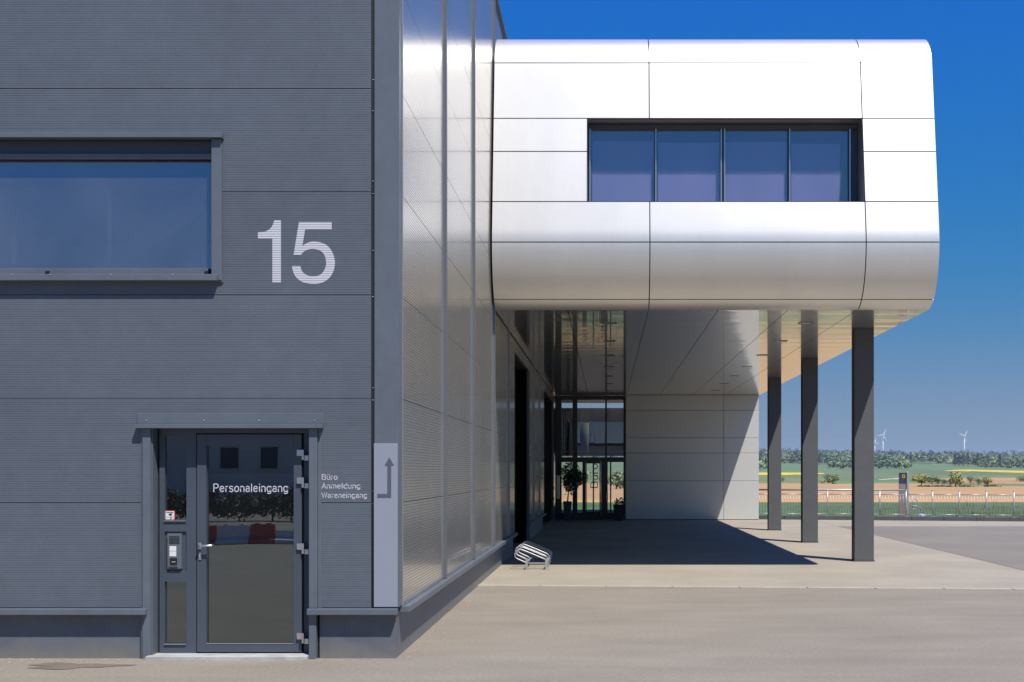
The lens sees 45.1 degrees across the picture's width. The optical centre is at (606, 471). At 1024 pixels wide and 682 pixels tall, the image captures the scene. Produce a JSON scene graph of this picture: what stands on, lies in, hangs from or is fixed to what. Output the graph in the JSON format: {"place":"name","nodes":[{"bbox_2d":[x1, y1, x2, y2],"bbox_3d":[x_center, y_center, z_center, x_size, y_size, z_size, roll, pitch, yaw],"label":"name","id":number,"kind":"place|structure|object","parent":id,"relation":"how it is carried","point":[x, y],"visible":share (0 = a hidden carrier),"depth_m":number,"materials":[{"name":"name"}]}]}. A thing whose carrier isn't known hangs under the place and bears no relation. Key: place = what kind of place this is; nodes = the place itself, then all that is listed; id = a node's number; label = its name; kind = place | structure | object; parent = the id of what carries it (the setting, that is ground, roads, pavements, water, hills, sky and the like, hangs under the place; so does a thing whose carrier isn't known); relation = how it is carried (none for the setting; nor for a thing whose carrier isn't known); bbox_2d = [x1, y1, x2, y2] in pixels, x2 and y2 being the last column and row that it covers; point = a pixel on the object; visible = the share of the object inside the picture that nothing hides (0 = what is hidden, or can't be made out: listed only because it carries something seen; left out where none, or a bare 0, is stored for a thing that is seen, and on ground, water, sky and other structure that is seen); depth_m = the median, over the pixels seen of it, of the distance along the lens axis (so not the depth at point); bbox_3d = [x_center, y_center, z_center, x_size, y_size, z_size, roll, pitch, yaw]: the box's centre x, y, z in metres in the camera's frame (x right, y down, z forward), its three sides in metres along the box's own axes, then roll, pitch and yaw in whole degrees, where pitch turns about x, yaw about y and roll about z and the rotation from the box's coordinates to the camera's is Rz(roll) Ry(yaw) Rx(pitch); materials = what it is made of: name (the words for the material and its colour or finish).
{"place":"outdoors","nodes":[
{"label":"outdoors","id":0,"kind":"place"},
{"bbox_2d":[0,522,1023,681],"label":"yard asphalt","id":1,"kind":"structure","parent":0,"point":[612,634],"depth_m":12.92,"materials":[{"name":"grey asphalt"}]},
{"bbox_2d":[28,662,131,669],"bbox_3d":[-4.920,1.806,11.378,1.010,0.001,0.390,0,0,10],"label":"damp patch","id":2,"kind":"object","parent":1,"relation":"on","point":[57,665],"visible":1,"depth_m":11.43,"materials":[{"name":"concrete"}]},
{"bbox_2d":[0,0,555,659],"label":"industrial hall","id":3,"kind":"structure","parent":1,"relation":"on","point":[168,342],"depth_m":11.86,"materials":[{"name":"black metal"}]},
{"bbox_2d":[0,131,223,281],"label":"ribbon window","id":4,"kind":"structure","parent":3,"relation":"in","point":[211,150],"depth_m":11.86,"materials":[{"name":"blue glass"}]},
{"bbox_2d":[166,511,174,519],"bbox_3d":[-4.277,0.427,12.004,0.098,0.094,0.002,0,0,0],"label":"warning sticker","id":5,"kind":"object","parent":3,"relation":"attached to","point":[170,515],"visible":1,"depth_m":12.00,"materials":[{"name":"white plastic"}]},
{"bbox_2d":[167,533,181,569],"bbox_3d":[-4.219,0.782,11.971,0.138,0.357,0.040,0,0,0],"label":"intercom","id":6,"kind":"object","parent":3,"relation":"attached to","point":[174,551],"visible":1,"depth_m":11.96,"materials":[{"name":"silver plastic"}]},
{"bbox_2d":[134,413,323,659],"bbox_3d":[-3.641,0.444,11.930,1.805,2.772,0.340,0,0,0],"label":"staff door","id":7,"kind":"structure","parent":3,"relation":"in","point":[201,431],"depth_m":11.96,"materials":[{"name":"grey metal"}]},
{"bbox_2d":[258,220,334,283],"bbox_3d":[-3.002,-2.122,11.858,0.744,0.615,0.001,0,0,0],"label":"house number","id":8,"kind":"object","parent":3,"relation":"attached to","point":[300,240],"visible":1,"depth_m":11.86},
{"bbox_2d":[322,474,366,498],"bbox_3d":[-2.540,0.146,11.858,0.440,0.242,0.001,0,0,0],"label":"wall lettering","id":9,"kind":"object","parent":3,"relation":"attached to","point":[342,488],"depth_m":11.86},
{"bbox_2d":[374,443,397,606],"bbox_3d":[-2.136,0.517,11.849,0.229,1.580,0.014,0,0,0],"label":"direction sign","id":10,"kind":"object","parent":3,"relation":"attached to","point":[385,524],"visible":1,"depth_m":11.84,"materials":[{"name":"grey metal"}]},
{"bbox_2d":[3,587,1010,680],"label":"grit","id":11,"kind":"object","parent":1,"relation":"on","point":[434,633],"visible":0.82,"depth_m":12.39,"materials":[{"name":"beige gravel"}]},
{"bbox_2d":[562,476,827,482],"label":"pale meadow","id":12,"kind":"structure","parent":0,"point":[788,479],"depth_m":738.99,"materials":[{"name":"plant"}]},
{"bbox_2d":[477,519,1023,589],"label":"paved forecourt","id":13,"kind":"structure","parent":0,"point":[682,553],"depth_m":24.66,"materials":[{"name":"concrete"}]},
{"bbox_2d":[514,541,551,569],"bbox_3d":[-1.388,1.593,23.535,0.645,0.446,2.030,0,0,0],"label":"bike rack","id":14,"kind":"object","parent":13,"relation":"on","point":[543,556],"visible":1,"depth_m":23.19,"materials":[{"name":"silver metal"}]},
{"bbox_2d":[557,476,559,520],"bbox_3d":[-1.782,0.975,44.860,0.214,1.658,0.160,0,0,0],"label":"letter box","id":15,"kind":"object","parent":13,"relation":"on","point":[558,487],"visible":1,"depth_m":44.80,"materials":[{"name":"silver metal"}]},
{"bbox_2d":[560,461,587,520],"bbox_3d":[-1.292,0.696,45.189,0.931,2.209,0.976,0,0,-41],"label":"potted tree","id":16,"kind":"object","parent":13,"relation":"on","point":[572,478],"visible":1,"depth_m":45.05,"materials":[{"name":"green plant"}]},
{"bbox_2d":[551,395,624,519],"bbox_3d":[-0.755,-0.533,48.076,2.910,4.686,3.848,0,0,0],"label":"glass entrance","id":17,"kind":"object","parent":13,"relation":"on","point":[593,432],"visible":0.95,"depth_m":46.25,"materials":[{"name":"black metal"}]},
{"bbox_2d":[586,461,600,518],"bbox_3d":[-0.513,0.694,46.226,0.571,2.192,0.148,0,0,0],"label":"door","id":18,"kind":"structure","parent":17,"relation":"in","point":[589,515],"depth_m":46.24,"materials":[{"name":"glass"}]},
{"bbox_2d":[613,497,624,520],"bbox_3d":[0.451,1.365,45.189,0.454,0.869,0.439,0,0,0],"label":"planter","id":19,"kind":"object","parent":13,"relation":"on","point":[618,510],"visible":1,"depth_m":45.03,"materials":[{"name":"black plastic"}]},
{"bbox_2d":[492,39,938,519],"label":"silver wing","id":20,"kind":"structure","parent":13,"relation":"on","point":[697,244],"depth_m":21.57,"materials":[{"name":"silver metal"}]},
{"bbox_2d":[587,120,864,201],"bbox_3d":[2.059,-5.420,21.548,4.801,1.505,0.703,0,0,0],"label":"ribbon window","id":21,"kind":"structure","parent":20,"relation":"in","point":[622,171],"depth_m":21.87,"materials":[{"name":"blue glass"}]},
{"bbox_2d":[767,378,780,529],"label":"support column","id":22,"kind":"structure","parent":13,"relation":"on","point":[773,453],"depth_m":37.70,"materials":[{"name":"paint"}]},
{"bbox_2d":[800,358,818,542],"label":"support column","id":23,"kind":"structure","parent":13,"relation":"on","point":[809,450],"depth_m":31.15,"materials":[{"name":"paint"}]},
{"bbox_2d":[851,328,874,561],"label":"support column","id":24,"kind":"structure","parent":13,"relation":"on","point":[862,444],"depth_m":24.62,"materials":[{"name":"paint"}]},
{"bbox_2d":[499,0,1023,453],"label":"sky","id":25,"kind":"structure","parent":0,"point":[955,367],"materials":[{"name":"blue"}]},
{"bbox_2d":[543,462,1023,521],"bbox_3d":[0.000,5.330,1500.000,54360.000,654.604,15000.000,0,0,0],"label":"terrain","id":26,"kind":"structure","parent":0,"point":[845,474],"depth_m":1209.63,"materials":[{"name":"green plant"}]},
{"bbox_2d":[759,456,766,467],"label":"forest","id":27,"kind":"object","parent":26,"relation":"on","point":[764,460],"visible":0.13,"depth_m":1492.13,"materials":[{"name":"green plant"}]},
{"bbox_2d":[826,456,911,468],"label":"forest","id":28,"kind":"object","parent":26,"relation":"on","point":[843,462],"visible":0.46,"depth_m":1517.30,"materials":[{"name":"green plant"}]},
{"bbox_2d":[878,429,886,450],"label":"wind turbine","id":29,"kind":"object","parent":26,"relation":"on","point":[882,435],"visible":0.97,"depth_m":4998.81,"materials":[{"name":"white metal"}]},
{"bbox_2d":[759,515,1023,521],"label":"kerb wall","id":30,"kind":"structure","parent":26,"relation":"on","point":[899,518],"depth_m":45.29,"materials":[{"name":"grey concrete"}]},
{"bbox_2d":[759,489,902,515],"bbox_3d":[8.357,1.184,46.592,5.650,1.052,0.064,0,0,12],"label":"guard pipe","id":31,"kind":"object","parent":30,"relation":"on","point":[843,490],"visible":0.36,"depth_m":46.44,"materials":[{"name":"silver metal"}]},
{"bbox_2d":[759,489,1023,516],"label":"railing","id":32,"kind":"object","parent":30,"relation":"on","point":[932,494],"visible":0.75,"depth_m":45.26,"materials":[{"name":"silver metal"}]},
{"bbox_2d":[765,499,1023,516],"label":"verge grass","id":33,"kind":"structure","parent":26,"relation":"on","point":[982,515],"depth_m":53.75,"materials":[{"name":"plant"}]},
{"bbox_2d":[899,472,908,515],"bbox_3d":[11.643,1.210,48.150,0.466,2.400,0.300,0,0,0],"label":"info pylon","id":34,"kind":"object","parent":26,"relation":"on","point":[904,481],"visible":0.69,"depth_m":48.10,"materials":[{"name":"grey metal"}]},
{"bbox_2d":[955,452,962,464],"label":"conifer","id":35,"kind":"object","parent":26,"relation":"on","point":[959,459],"visible":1,"depth_m":1979.05,"materials":[{"name":"green plant"}]},
{"bbox_2d":[966,452,970,464],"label":"conifer","id":36,"kind":"object","parent":26,"relation":"on","point":[969,460],"visible":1,"depth_m":1979.31,"materials":[{"name":"green plant"}]},
{"bbox_2d":[967,474,973,484],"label":"tree","id":37,"kind":"object","parent":26,"relation":"on","point":[969,478],"visible":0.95,"depth_m":500.22,"materials":[{"name":"green plant"}]},
{"bbox_2d":[975,452,979,466],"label":"conifer","id":38,"kind":"object","parent":26,"relation":"on","point":[977,458],"visible":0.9,"depth_m":1979.77,"materials":[{"name":"green plant"}]},
{"bbox_2d":[976,456,1023,467],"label":"forest","id":39,"kind":"object","parent":26,"relation":"on","point":[993,463],"visible":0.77,"depth_m":1824.18,"materials":[{"name":"green plant"}]},
{"bbox_2d":[759,472,823,474],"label":"rapeseed field","id":40,"kind":"structure","parent":0,"point":[782,473],"depth_m":1091.52,"materials":[{"name":"yellow plant"}]},
{"bbox_2d":[562,483,1023,501],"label":"brown field","id":41,"kind":"structure","parent":0,"point":[914,488],"depth_m":189.59,"materials":[{"name":"brown soil"}]},
{"bbox_2d":[598,471,622,488],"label":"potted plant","id":42,"kind":"object","parent":41,"relation":"on","point":[617,480],"visible":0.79,"depth_m":298.58,"materials":[{"name":"green plant"}]},
{"bbox_2d":[823,474,838,483],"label":"tree","id":43,"kind":"object","parent":41,"relation":"on","point":[830,478],"visible":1,"depth_m":558.19,"materials":[{"name":"green plant"}]},
{"bbox_2d":[909,473,927,485],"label":"tree","id":44,"kind":"object","parent":41,"relation":"on","point":[921,478],"visible":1,"depth_m":429.80,"materials":[{"name":"green plant"}]},
{"bbox_2d":[926,476,937,484],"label":"tree","id":45,"kind":"object","parent":41,"relation":"on","point":[931,478],"visible":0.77,"depth_m":519.11,"materials":[{"name":"green plant"}]},
{"bbox_2d":[948,471,963,486],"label":"tree","id":46,"kind":"object","parent":41,"relation":"on","point":[955,478],"visible":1,"depth_m":423.99,"materials":[{"name":"green plant"}]},
{"bbox_2d":[918,484,1000,486],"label":"hedge undergrowth","id":47,"kind":"object","parent":41,"relation":"on","point":[954,486],"visible":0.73,"depth_m":420.62,"materials":[{"name":"green plant"}]},
{"bbox_2d":[973,478,981,486],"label":"tree","id":48,"kind":"object","parent":41,"relation":"on","point":[978,480],"visible":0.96,"depth_m":429.67,"materials":[{"name":"green plant"}]},
{"bbox_2d":[981,476,991,485],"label":"tree","id":49,"kind":"object","parent":41,"relation":"on","point":[985,480],"visible":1,"depth_m":419.73,"materials":[{"name":"green plant"}]},
{"bbox_2d":[562,502,1023,516],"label":"crop strip","id":50,"kind":"object","parent":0,"point":[840,507],"visible":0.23,"depth_m":57.64,"materials":[{"name":"green plant"}]},
{"bbox_2d":[760,465,842,471],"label":"wheat field","id":51,"kind":"structure","parent":0,"point":[790,468],"depth_m":1417.30,"materials":[{"name":"green plant"}]},
{"bbox_2d":[762,451,1019,465],"bbox_3d":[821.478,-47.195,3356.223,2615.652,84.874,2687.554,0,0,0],"label":"wooded slope","id":52,"kind":"structure","parent":0,"point":[923,462],"depth_m":2299.40,"materials":[{"name":"green plant"}]},
{"bbox_2d":[562,451,1023,464],"bbox_3d":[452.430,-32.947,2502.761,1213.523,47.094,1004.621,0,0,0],"label":"forest","id":53,"kind":"object","parent":52,"relation":"on","point":[821,457],"visible":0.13,"depth_m":2361.81,"materials":[{"name":"green plant"}]},
{"bbox_2d":[759,447,1023,456],"bbox_3d":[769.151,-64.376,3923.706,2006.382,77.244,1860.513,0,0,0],"label":"forest","id":54,"kind":"object","parent":52,"relation":"on","point":[932,453],"visible":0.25,"depth_m":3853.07,"materials":[{"name":"green plant"}]},
{"bbox_2d":[833,479,951,483],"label":"green field","id":55,"kind":"structure","parent":0,"point":[885,481],"depth_m":630.00,"materials":[{"name":"green plant"}]},
{"bbox_2d":[818,520,1023,525],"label":"concrete apron","id":56,"kind":"object","parent":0,"point":[923,523],"visible":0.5,"depth_m":42.74,"materials":[{"name":"grey concrete"}]},
{"bbox_2d":[909,495,927,515],"bbox_3d":[11.911,1.351,46.234,0.760,1.054,1.368,0,0,0],"label":"stair handrail","id":57,"kind":"object","parent":56,"relation":"on","point":[912,505],"visible":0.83,"depth_m":46.89,"materials":[{"name":"metal"}]},
{"bbox_2d":[839,526,1023,569],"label":"drive asphalt","id":58,"kind":"structure","parent":0,"point":[1002,545],"depth_m":32.66,"materials":[{"name":"grey asphalt"}]},
{"bbox_2d":[901,465,986,468],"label":"wheat field","id":59,"kind":"structure","parent":0,"point":[938,467],"depth_m":1712.55,"materials":[{"name":"plant"}]},
{"bbox_2d":[925,478,1023,483],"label":"brown field","id":60,"kind":"structure","parent":0,"point":[1002,481],"depth_m":637.49,"materials":[{"name":"brown soil"}]},
{"bbox_2d":[1015,476,1023,481],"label":"tree","id":61,"kind":"object","parent":60,"relation":"on","point":[1020,478],"visible":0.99,"depth_m":639.15,"materials":[{"name":"green plant"}]},
{"bbox_2d":[945,469,1023,472],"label":"rapeseed field","id":62,"kind":"structure","parent":0,"point":[1002,471],"depth_m":1276.42,"materials":[{"name":"yellow plant"}]}
]}

